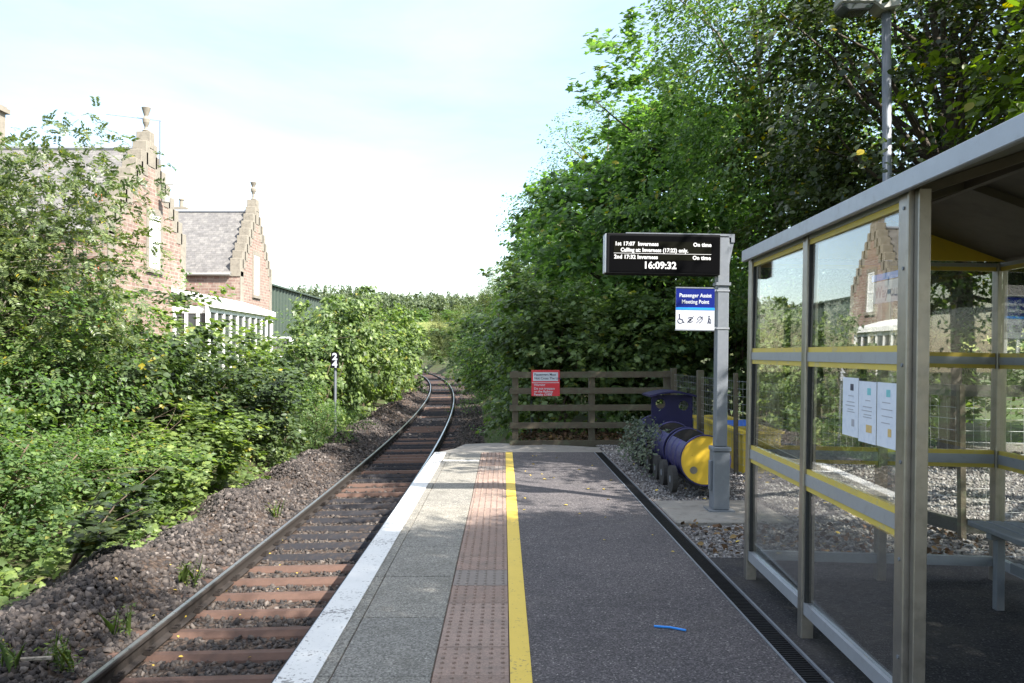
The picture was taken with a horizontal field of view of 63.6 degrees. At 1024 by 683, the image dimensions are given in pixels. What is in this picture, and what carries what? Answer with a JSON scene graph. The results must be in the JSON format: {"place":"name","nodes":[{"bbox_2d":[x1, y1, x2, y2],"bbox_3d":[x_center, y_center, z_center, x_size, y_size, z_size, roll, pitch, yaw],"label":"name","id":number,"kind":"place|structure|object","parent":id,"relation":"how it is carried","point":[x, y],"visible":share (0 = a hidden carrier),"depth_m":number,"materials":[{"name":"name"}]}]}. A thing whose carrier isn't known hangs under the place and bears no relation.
{"place":"outdoors","nodes":[
{"label":"outdoors","id":0,"kind":"place"},
{"bbox_2d":[0,317,1023,597],"bbox_3d":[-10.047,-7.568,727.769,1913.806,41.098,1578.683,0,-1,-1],"label":"ground","id":1,"kind":"structure","parent":0,"point":[978,431],"depth_m":17.93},
{"bbox_2d":[0,398,73,499],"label":"shrub","id":2,"kind":"object","parent":1,"relation":"on","point":[30,412],"visible":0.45,"depth_m":12.05,"materials":[{"name":"green plant"}]},
{"bbox_2d":[0,96,176,459],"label":"rowan tree","id":3,"kind":"object","parent":1,"relation":"on","point":[27,269],"visible":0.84,"depth_m":14.26,"materials":[{"name":"green plant"}]},
{"bbox_2d":[0,277,184,495],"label":"shrub","id":4,"kind":"object","parent":1,"relation":"on","point":[46,386],"visible":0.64,"depth_m":13.47,"materials":[{"name":"green plant"}]},
{"bbox_2d":[2,245,216,443],"bbox_3d":[-9.870,0.207,17.233,6.439,4.901,5.675,1,-1,-34],"label":"shrub","id":5,"kind":"object","parent":1,"relation":"on","point":[153,325],"visible":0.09,"depth_m":17.58,"materials":[{"name":"green plant"}]},
{"bbox_2d":[0,383,240,551],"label":"shrub","id":6,"kind":"object","parent":1,"relation":"on","point":[44,480],"visible":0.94,"depth_m":10.93,"materials":[{"name":"green plant"}]},
{"bbox_2d":[58,459,191,568],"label":"shrub","id":7,"kind":"object","parent":1,"relation":"on","point":[102,532],"visible":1,"depth_m":9.26,"materials":[{"name":"green plant"}]},
{"bbox_2d":[0,281,253,469],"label":"shrub","id":8,"kind":"object","parent":1,"relation":"on","point":[191,378],"visible":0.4,"depth_m":16.44,"materials":[{"name":"green plant"}]},
{"bbox_2d":[4,284,256,392],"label":"shrub","id":9,"kind":"object","parent":1,"relation":"on","point":[170,318],"visible":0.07,"depth_m":21.58,"materials":[{"name":"green plant"}]},
{"bbox_2d":[0,104,275,369],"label":"stone house","id":10,"kind":"structure","parent":1,"relation":"on","point":[213,250],"depth_m":32.14,"materials":[{"name":"beige stone"}]},
{"bbox_2d":[149,213,159,269],"bbox_3d":[-13.177,-3.677,30.443,0.032,2.000,0.930,0,-1,-1],"label":"window","id":11,"kind":"structure","parent":10,"relation":"in","point":[155,225],"depth_m":30.46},
{"bbox_2d":[26,390,270,520],"bbox_3d":[-6.927,2.209,14.925,4.851,2.692,5.099,0,-1,-2],"label":"shrub","id":12,"kind":"object","parent":1,"relation":"on","point":[217,436],"visible":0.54,"depth_m":14.72,"materials":[{"name":"green plant"}]},
{"bbox_2d":[34,315,290,450],"bbox_3d":[-8.750,1.420,19.900,6.374,4.307,6.064,0,-1,-1],"label":"shrub","id":13,"kind":"object","parent":1,"relation":"on","point":[219,335],"visible":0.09,"depth_m":19.90,"materials":[{"name":"green plant"}]},
{"bbox_2d":[0,408,370,609],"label":"undergrowth","id":14,"kind":"object","parent":1,"relation":"on","point":[153,529],"visible":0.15,"depth_m":11.46,"materials":[{"name":"green plant"}]},
{"bbox_2d":[164,330,317,461],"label":"shrub","id":15,"kind":"object","parent":1,"relation":"on","point":[264,395],"visible":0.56,"depth_m":19.43,"materials":[{"name":"green plant"}]},
{"bbox_2d":[8,370,483,682],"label":"track bed","id":16,"kind":"object","parent":1,"relation":"on","point":[208,532],"visible":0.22,"depth_m":10.16,"materials":[{"name":"gravel"}]},
{"bbox_2d":[74,668,280,682],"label":"sleeper","id":17,"kind":"object","parent":16,"relation":"on","point":[118,677],"visible":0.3,"depth_m":6.81,"materials":[{"name":"wood"}]},
{"bbox_2d":[176,556,209,586],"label":"weed","id":18,"kind":"object","parent":16,"relation":"on","point":[185,573],"visible":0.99,"depth_m":9.49,"materials":[{"name":"green plant"}]},
{"bbox_2d":[0,418,397,682],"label":"ballast stones","id":19,"kind":"object","parent":16,"relation":"on","point":[36,606],"visible":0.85,"depth_m":9.23,"materials":[{"name":"gravel"}]},
{"bbox_2d":[0,631,26,672],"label":"weed","id":20,"kind":"object","parent":19,"relation":"on","point":[8,657],"visible":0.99,"depth_m":6.59,"materials":[{"name":"green plant"}]},
{"bbox_2d":[33,630,83,672],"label":"weed","id":21,"kind":"object","parent":19,"relation":"on","point":[65,656],"visible":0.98,"depth_m":6.92,"materials":[{"name":"green plant"}]},
{"bbox_2d":[98,603,135,635],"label":"weed","id":22,"kind":"object","parent":19,"relation":"on","point":[126,622],"visible":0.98,"depth_m":7.80,"materials":[{"name":"green plant"}]},
{"bbox_2d":[107,642,298,662],"bbox_3d":[-2.572,2.814,7.437,2.500,0.159,0.240,-1,-1,0],"label":"sleeper","id":23,"kind":"object","parent":16,"relation":"on","point":[241,656],"visible":0.34,"depth_m":7.38,"materials":[{"name":"wood"}]},
{"bbox_2d":[136,620,314,639],"bbox_3d":[-2.578,2.819,8.037,2.500,0.159,0.240,-1,-1,-1],"label":"sleeper","id":24,"kind":"object","parent":16,"relation":"on","point":[295,632],"visible":0.25,"depth_m":7.97,"materials":[{"name":"wood"}]},
{"bbox_2d":[167,603,326,618],"bbox_3d":[-2.584,2.830,8.637,2.500,0.159,0.240,-1,-1,0],"label":"sleeper","id":25,"kind":"object","parent":16,"relation":"on","point":[287,613],"visible":0.29,"depth_m":8.58,"materials":[{"name":"wood"}]},
{"bbox_2d":[81,373,430,682],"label":"rail","id":26,"kind":"object","parent":16,"relation":"on","point":[129,658],"visible":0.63,"depth_m":9.05,"materials":[{"name":"metal"}]},
{"bbox_2d":[180,585,338,601],"bbox_3d":[-2.590,2.833,9.237,2.500,0.159,0.240,-1,-1,-1],"label":"sleeper","id":27,"kind":"object","parent":16,"relation":"on","point":[294,596],"visible":0.27,"depth_m":9.17,"materials":[{"name":"wood"}]},
{"bbox_2d":[204,571,348,586],"bbox_3d":[-2.595,2.842,9.837,2.500,0.159,0.240,-1,-1,-1],"label":"sleeper","id":28,"kind":"object","parent":16,"relation":"on","point":[333,581],"visible":0.35,"depth_m":9.77,"materials":[{"name":"wood"}]},
{"bbox_2d":[221,559,357,572],"bbox_3d":[-2.601,2.857,10.437,2.500,0.159,0.240,-1,-1,-1],"label":"sleeper","id":29,"kind":"object","parent":16,"relation":"on","point":[329,568],"visible":0.24,"depth_m":10.37,"materials":[{"name":"wood"}]},
{"bbox_2d":[238,548,365,560],"bbox_3d":[-2.607,2.864,11.037,2.500,0.159,0.240,-1,-1,0],"label":"sleeper","id":30,"kind":"object","parent":16,"relation":"on","point":[319,556],"visible":0.27,"depth_m":10.97,"materials":[{"name":"wood"}]},
{"bbox_2d":[247,538,372,549],"bbox_3d":[-2.613,2.864,11.636,2.500,0.159,0.240,-1,-1,0],"label":"sleeper","id":31,"kind":"object","parent":16,"relation":"on","point":[335,545],"visible":0.33,"depth_m":11.57,"materials":[{"name":"wood"}]},
{"bbox_2d":[263,531,375,539],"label":"sleeper","id":32,"kind":"object","parent":16,"relation":"on","point":[350,536],"visible":0.26,"depth_m":12.17,"materials":[{"name":"wood"}]},
{"bbox_2d":[331,352,338,432],"bbox_3d":[-5.164,1.626,24.109,0.230,2.620,0.123,0,-1,-1],"label":"marker post","id":33,"kind":"object","parent":16,"relation":"on","point":[335,360],"visible":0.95,"depth_m":24.08,"materials":[{"name":"metal"}]},
{"bbox_2d":[284,514,389,522],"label":"sleeper","id":34,"kind":"object","parent":16,"relation":"on","point":[349,520],"visible":0.33,"depth_m":13.37,"materials":[{"name":"wood"}]},
{"bbox_2d":[296,521,384,530],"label":"sleeper","id":35,"kind":"object","parent":16,"relation":"on","point":[346,527],"visible":0.34,"depth_m":12.77,"materials":[{"name":"wood"}]},
{"bbox_2d":[298,508,391,515],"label":"sleeper","id":36,"kind":"object","parent":16,"relation":"on","point":[357,513],"visible":0.3,"depth_m":13.97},
{"bbox_2d":[302,501,398,508],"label":"sleeper","id":37,"kind":"object","parent":16,"relation":"on","point":[367,506],"visible":0.3,"depth_m":14.57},
{"bbox_2d":[310,495,402,502],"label":"sleeper","id":38,"kind":"object","parent":16,"relation":"on","point":[369,500],"visible":0.23,"depth_m":15.17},
{"bbox_2d":[271,371,454,682],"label":"rail","id":39,"kind":"object","parent":16,"relation":"on","point":[437,444],"visible":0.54,"depth_m":14.29,"materials":[{"name":"metal"}]},
{"bbox_2d":[321,489,406,496],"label":"sleeper","id":40,"kind":"object","parent":16,"relation":"on","point":[378,494],"visible":0.28,"depth_m":15.77,"materials":[{"name":"wood"}]},
{"bbox_2d":[325,485,409,491],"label":"sleeper","id":41,"kind":"object","parent":16,"relation":"on","point":[397,489],"visible":0.32,"depth_m":16.37,"materials":[{"name":"wood"}]},
{"bbox_2d":[453,400,485,448],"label":"ballast stones","id":42,"kind":"object","parent":16,"relation":"on","point":[475,418],"visible":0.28,"depth_m":29.23,"materials":[{"name":"gravel"}]},
{"bbox_2d":[197,365,322,442],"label":"shrub","id":43,"kind":"object","parent":1,"relation":"on","point":[298,403],"visible":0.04,"depth_m":22.28,"materials":[{"name":"green plant"}]},
{"bbox_2d":[81,437,461,677],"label":"ballast stones","id":44,"kind":"object","parent":1,"relation":"on","point":[213,645],"visible":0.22,"depth_m":8.50,"materials":[{"name":"gravel"}]},
{"bbox_2d":[231,326,351,432],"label":"shrub","id":45,"kind":"object","parent":1,"relation":"on","point":[318,376],"visible":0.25,"depth_m":25.94,"materials":[{"name":"green plant"}]},
{"bbox_2d":[272,284,336,336],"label":"metal shed","id":46,"kind":"structure","parent":1,"relation":"on","point":[281,296],"depth_m":64.27,"materials":[{"name":"metal"}]},
{"bbox_2d":[267,374,381,449],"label":"shrub","id":47,"kind":"object","parent":1,"relation":"on","point":[316,425],"visible":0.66,"depth_m":22.41,"materials":[{"name":"green plant"}]},
{"bbox_2d":[285,284,378,423],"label":"shrub","id":48,"kind":"object","parent":1,"relation":"on","point":[337,341],"visible":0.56,"depth_m":31.34,"materials":[{"name":"green plant"}]},
{"bbox_2d":[277,285,414,411],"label":"shrub","id":49,"kind":"object","parent":1,"relation":"on","point":[380,362],"visible":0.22,"depth_m":34.29,"materials":[{"name":"green plant"}]},
{"bbox_2d":[325,296,411,405],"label":"shrub","id":50,"kind":"object","parent":1,"relation":"on","point":[396,396],"visible":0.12,"depth_m":41.83,"materials":[{"name":"green plant"}]},
{"bbox_2d":[288,283,491,321],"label":"pine wood","id":51,"kind":"object","parent":1,"relation":"on","point":[438,303],"visible":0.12,"depth_m":401.45,"materials":[{"name":"plant"}]},
{"bbox_2d":[362,301,430,398],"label":"shrub","id":52,"kind":"object","parent":1,"relation":"on","point":[411,342],"visible":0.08,"depth_m":46.73,"materials":[{"name":"green plant"}]},
{"bbox_2d":[333,378,464,439],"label":"ballast stones","id":53,"kind":"object","parent":1,"relation":"on","point":[385,416],"visible":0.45,"depth_m":33.29,"materials":[{"name":"gravel"}]},
{"bbox_2d":[379,317,431,393],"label":"shrub","id":54,"kind":"object","parent":1,"relation":"on","point":[420,371],"visible":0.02,"depth_m":55.72,"materials":[{"name":"green plant"}]},
{"bbox_2d":[419,310,449,364],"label":"willow tree","id":55,"kind":"object","parent":1,"relation":"on","point":[439,346],"visible":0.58,"depth_m":122.94,"materials":[{"name":"green plant"}]},
{"bbox_2d":[441,305,465,365],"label":"willow tree","id":56,"kind":"object","parent":1,"relation":"on","point":[450,340],"visible":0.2,"depth_m":101.85,"materials":[{"name":"green plant"}]},
{"bbox_2d":[455,308,491,403],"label":"shrub","id":57,"kind":"object","parent":1,"relation":"on","point":[467,389],"visible":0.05,"depth_m":42.55,"materials":[{"name":"green plant"}]},
{"bbox_2d":[453,261,505,334],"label":"willow tree","id":58,"kind":"object","parent":1,"relation":"on","point":[485,302],"visible":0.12,"depth_m":65.44,"materials":[{"name":"green plant"}]},
{"bbox_2d":[438,275,531,413],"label":"shrub","id":59,"kind":"object","parent":1,"relation":"on","point":[466,401],"visible":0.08,"depth_m":34.81,"materials":[{"name":"green plant"}]},
{"bbox_2d":[426,293,562,412],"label":"shrub","id":60,"kind":"object","parent":1,"relation":"on","point":[478,385],"visible":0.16,"depth_m":27.39,"materials":[{"name":"green plant"}]},
{"bbox_2d":[445,267,595,442],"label":"shrub","id":61,"kind":"object","parent":1,"relation":"on","point":[498,393],"visible":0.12,"depth_m":22.32,"materials":[{"name":"green plant"}]},
{"bbox_2d":[441,443,645,452],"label":"platform ramp","id":62,"kind":"structure","parent":1,"relation":"on","point":[494,447],"depth_m":14.06,"materials":[{"name":"concrete"}]},
{"bbox_2d":[510,371,670,446],"bbox_3d":[1.408,1.365,14.677,2.900,1.680,0.140,0,-1,-1],"label":"wooden fence","id":63,"kind":"object","parent":62,"relation":"on","point":[591,407],"visible":0.63,"depth_m":14.61,"materials":[{"name":"brown wood"}]},
{"bbox_2d":[531,370,560,395],"bbox_3d":[0.606,0.736,14.600,0.525,0.465,0.012,0,-1,-1],"label":"warning sign","id":64,"kind":"object","parent":63,"relation":"attached to","point":[545,382],"visible":1,"depth_m":14.60,"materials":[{"name":"metal"}]},
{"bbox_2d":[468,250,647,441],"bbox_3d":[1.112,0.347,17.704,3.824,4.674,3.809,0,-1,22],"label":"shrub","id":65,"kind":"object","parent":1,"relation":"on","point":[535,344],"visible":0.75,"depth_m":17.13,"materials":[{"name":"green plant"}]},
{"bbox_2d":[509,428,635,443],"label":"leaf litter","id":66,"kind":"object","parent":1,"relation":"on","point":[564,434],"visible":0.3,"depth_m":16.31,"materials":[{"name":"plant"}]},
{"bbox_2d":[487,207,665,332],"bbox_3d":[3.063,-1.987,33.581,7.452,9.123,8.196,0,-1,-31],"label":"maple tree","id":67,"kind":"object","parent":1,"relation":"on","point":[508,248],"visible":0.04,"depth_m":32.90,"materials":[{"name":"green plant"}]},
{"bbox_2d":[330,453,826,682],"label":"platform base","id":68,"kind":"object","parent":1,"relation":"on","point":[508,597],"visible":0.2,"depth_m":5.26,"materials":[{"name":"concrete"}]},
{"bbox_2d":[431,452,508,682],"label":"tactile paving","id":69,"kind":"structure","parent":68,"relation":"on","point":[473,647],"depth_m":5.26,"materials":[{"name":"concrete"}]},
{"bbox_2d":[453,466,506,585],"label":"tactile paving","id":70,"kind":"structure","parent":68,"relation":"on","point":[478,577],"depth_m":5.92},
{"bbox_2d":[508,452,802,682],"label":"platform surface","id":71,"kind":"object","parent":68,"relation":"on","point":[598,607],"visible":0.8,"depth_m":5.43,"materials":[{"name":"asphalt"}]},
{"bbox_2d":[506,452,532,682],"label":"painted yellow line","id":72,"kind":"object","parent":71,"relation":"on","point":[520,666],"visible":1,"depth_m":5.41,"materials":[{"name":"paint"}]},
{"bbox_2d":[595,452,827,682],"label":"drain channel","id":73,"kind":"object","parent":68,"relation":"on","point":[805,670],"visible":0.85,"depth_m":5.45,"materials":[{"name":"black plastic"}]},
{"bbox_2d":[594,452,833,682],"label":"drain edging","id":74,"kind":"object","parent":68,"relation":"on","point":[794,645],"visible":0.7,"depth_m":5.45,"materials":[{"name":"metal"}]},
{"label":"platform edge bed","id":75,"kind":"structure","parent":68,"relation":"in","visible":0},
{"bbox_2d":[314,452,481,682],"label":"paving slabs","id":76,"kind":"object","parent":75,"relation":"on","point":[395,637],"visible":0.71,"depth_m":5.43,"materials":[{"name":"concrete"}]},
{"bbox_2d":[273,452,446,682],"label":"painted edge line","id":77,"kind":"object","parent":76,"relation":"on","point":[308,658],"visible":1,"depth_m":5.41,"materials":[{"name":"white paint"}]},
{"bbox_2d":[495,75,687,357],"bbox_3d":[3.402,-3.078,26.776,7.981,10.916,8.473,0,-1,-1],"label":"ash tree","id":78,"kind":"object","parent":1,"relation":"on","point":[565,162],"visible":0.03,"depth_m":26.61,"materials":[{"name":"green plant"}]},
{"bbox_2d":[529,242,740,420],"bbox_3d":[2.894,-0.058,21.491,5.736,6.860,4.556,0,-1,-24],"label":"shrub","id":79,"kind":"object","parent":1,"relation":"on","point":[590,284],"visible":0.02,"depth_m":21.24,"materials":[{"name":"green plant"}]},
{"bbox_2d":[560,276,732,435],"bbox_3d":[2.805,0.427,17.725,3.809,4.440,3.824,0,-1,-3],"label":"shrub","id":80,"kind":"object","parent":1,"relation":"on","point":[638,344],"visible":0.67,"depth_m":16.69,"materials":[{"name":"green plant"}]},
{"bbox_2d":[485,5,823,419],"bbox_3d":[3.620,-2.450,19.709,8.627,9.809,7.845,0,-1,-1],"label":"maple tree","id":81,"kind":"object","parent":1,"relation":"on","point":[553,209],"visible":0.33,"depth_m":18.49,"materials":[{"name":"green plant"}]},
{"bbox_2d":[645,268,847,431],"bbox_3d":[4.788,0.296,17.639,4.015,4.674,3.999,1,-1,-39],"label":"shrub","id":82,"kind":"object","parent":1,"relation":"on","point":[737,360],"visible":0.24,"depth_m":17.09,"materials":[{"name":"green plant"}]},
{"bbox_2d":[591,0,946,440],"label":"birch tree","id":83,"kind":"object","parent":1,"relation":"on","point":[772,395],"visible":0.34,"depth_m":15.41,"materials":[{"name":"green plant"}]},
{"bbox_2d":[595,441,1023,560],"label":"gravel bed","id":84,"kind":"object","parent":1,"relation":"on","point":[1011,447],"visible":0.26,"depth_m":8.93,"materials":[{"name":"gravel"}]},
{"bbox_2d":[631,389,730,492],"bbox_3d":[2.141,1.205,10.792,0.699,1.080,3.133,0,-1,-1],"label":"barrel train","id":85,"kind":"object","parent":84,"relation":"on","point":[681,455],"visible":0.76,"depth_m":10.05,"materials":[{"name":"blue paint"}]},
{"bbox_2d":[615,412,648,465],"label":"trailing plant","id":86,"kind":"object","parent":85,"relation":"hanging from","point":[631,437],"visible":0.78,"depth_m":11.64,"materials":[{"name":"green plant"}]},
{"bbox_2d":[625,409,669,476],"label":"trailing plant","id":87,"kind":"object","parent":85,"relation":"in","point":[643,440],"visible":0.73,"depth_m":10.72,"materials":[{"name":"green plant"}]},
{"bbox_2d":[654,500,792,526],"bbox_3d":[2.108,1.769,8.422,1.120,0.096,1.150,0,-1,-1],"label":"concrete pad","id":88,"kind":"object","parent":84,"relation":"on","point":[678,512],"visible":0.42,"depth_m":8.21,"materials":[{"name":"concrete"}]},
{"bbox_2d":[603,232,734,511],"bbox_3d":[1.598,0.312,8.462,1.345,2.835,0.260,1,-1,-1],"label":"departure display","id":89,"kind":"object","parent":88,"relation":"on","point":[667,254],"visible":1,"depth_m":8.38,"materials":[{"name":"metal"}]},
{"bbox_2d":[675,287,729,330],"bbox_3d":[1.941,-0.330,8.475,0.550,0.444,0.132,1,-1,-1],"label":"assist sign","id":90,"kind":"object","parent":89,"relation":"attached to","point":[695,307],"visible":1,"depth_m":8.42,"materials":[{"name":"metal"}]},
{"bbox_2d":[694,415,784,473],"bbox_3d":[3.377,1.531,12.663,0.600,0.590,2.980,0,-1,-1],"label":"planter trough","id":91,"kind":"object","parent":84,"relation":"on","point":[768,435],"visible":0.38,"depth_m":11.30,"materials":[{"name":"yellow paint"}]},
{"bbox_2d":[596,444,893,557],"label":"gravel chips","id":92,"kind":"object","parent":84,"relation":"on","point":[739,478],"visible":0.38,"depth_m":8.14,"materials":[{"name":"gravel"}]},
{"bbox_2d":[670,368,1023,540],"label":"fence","id":93,"kind":"object","parent":84,"relation":"on","point":[959,525],"visible":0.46,"depth_m":7.44,"materials":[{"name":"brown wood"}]},
{"bbox_2d":[681,519,1013,554],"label":"leaf litter","id":94,"kind":"object","parent":84,"relation":"on","point":[862,547],"visible":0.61,"depth_m":7.10,"materials":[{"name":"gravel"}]},
{"bbox_2d":[706,0,1023,468],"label":"evergreen tree","id":95,"kind":"object","parent":1,"relation":"on","point":[952,293],"visible":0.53,"depth_m":11.73,"materials":[{"name":"green plant"}]},
{"bbox_2d":[709,557,1023,682],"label":"shelter floor","id":96,"kind":"structure","parent":1,"relation":"on","point":[973,635],"depth_m":5.04,"materials":[{"name":"asphalt"}]},
{"bbox_2d":[742,113,1023,682],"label":"platform shelter","id":97,"kind":"object","parent":96,"relation":"on","point":[963,201],"visible":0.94,"depth_m":4.66,"materials":[{"name":"metal"}]},
{"bbox_2d":[842,377,858,437],"bbox_3d":[1.655,0.320,4.042,0.005,0.285,0.200,2,-1,2],"label":"paper notice","id":98,"kind":"object","parent":97,"relation":"attached to","point":[850,413],"visible":1,"depth_m":4.04,"materials":[{"name":"grey"}]},
{"bbox_2d":[858,381,876,444],"bbox_3d":[1.649,0.329,3.835,0.005,0.285,0.200,2,-1,2],"label":"paper notice","id":99,"kind":"object","parent":97,"relation":"attached to","point":[867,411],"visible":1,"depth_m":3.83,"materials":[{"name":"grey"}]},
{"bbox_2d":[872,270,897,303],"bbox_3d":[1.692,-0.244,3.708,0.008,0.135,0.380,1,-1,2],"label":"poster","id":100,"kind":"object","parent":97,"relation":"attached to","point":[885,291],"visible":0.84,"depth_m":3.74,"materials":[{"name":"grey"}]},
{"bbox_2d":[877,382,896,449],"bbox_3d":[1.643,0.324,3.625,0.005,0.285,0.197,2,-1,2],"label":"paper notice","id":101,"kind":"object","parent":97,"relation":"attached to","point":[886,415],"visible":0.97,"depth_m":3.62,"materials":[{"name":"grey"}]},
{"bbox_2d":[968,520,1023,610],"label":"bench","id":102,"kind":"object","parent":96,"relation":"on","point":[999,533],"visible":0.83,"depth_m":5.15,"materials":[{"name":"metal"}]},
{"bbox_2d":[833,0,900,495],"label":"street lamp","id":103,"kind":"object","parent":1,"relation":"on","point":[857,8],"visible":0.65,"depth_m":9.54,"materials":[{"name":"metal"}]},
{"bbox_2d":[759,259,990,448],"bbox_3d":[6.529,0.099,14.988,4.190,5.142,4.206,0,-1,14],"label":"shrub","id":104,"kind":"object","parent":1,"relation":"on","point":[826,428],"visible":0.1,"depth_m":14.21,"materials":[{"name":"green plant"}]},
{"bbox_2d":[870,0,1023,275],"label":"lime tree","id":105,"kind":"object","parent":1,"relation":"on","point":[1015,78],"visible":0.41,"depth_m":9.43,"materials":[{"name":"green plant"}]},
{"bbox_2d":[962,280,1023,405],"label":"maple tree","id":106,"kind":"object","parent":1,"relation":"on","point":[1016,334],"visible":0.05,"depth_m":14.51,"materials":[{"name":"green plant"}]},
{"bbox_2d":[0,0,1023,310],"label":"sky","id":107,"kind":"structure","parent":0,"point":[382,142],"materials":[{"name":"white"}]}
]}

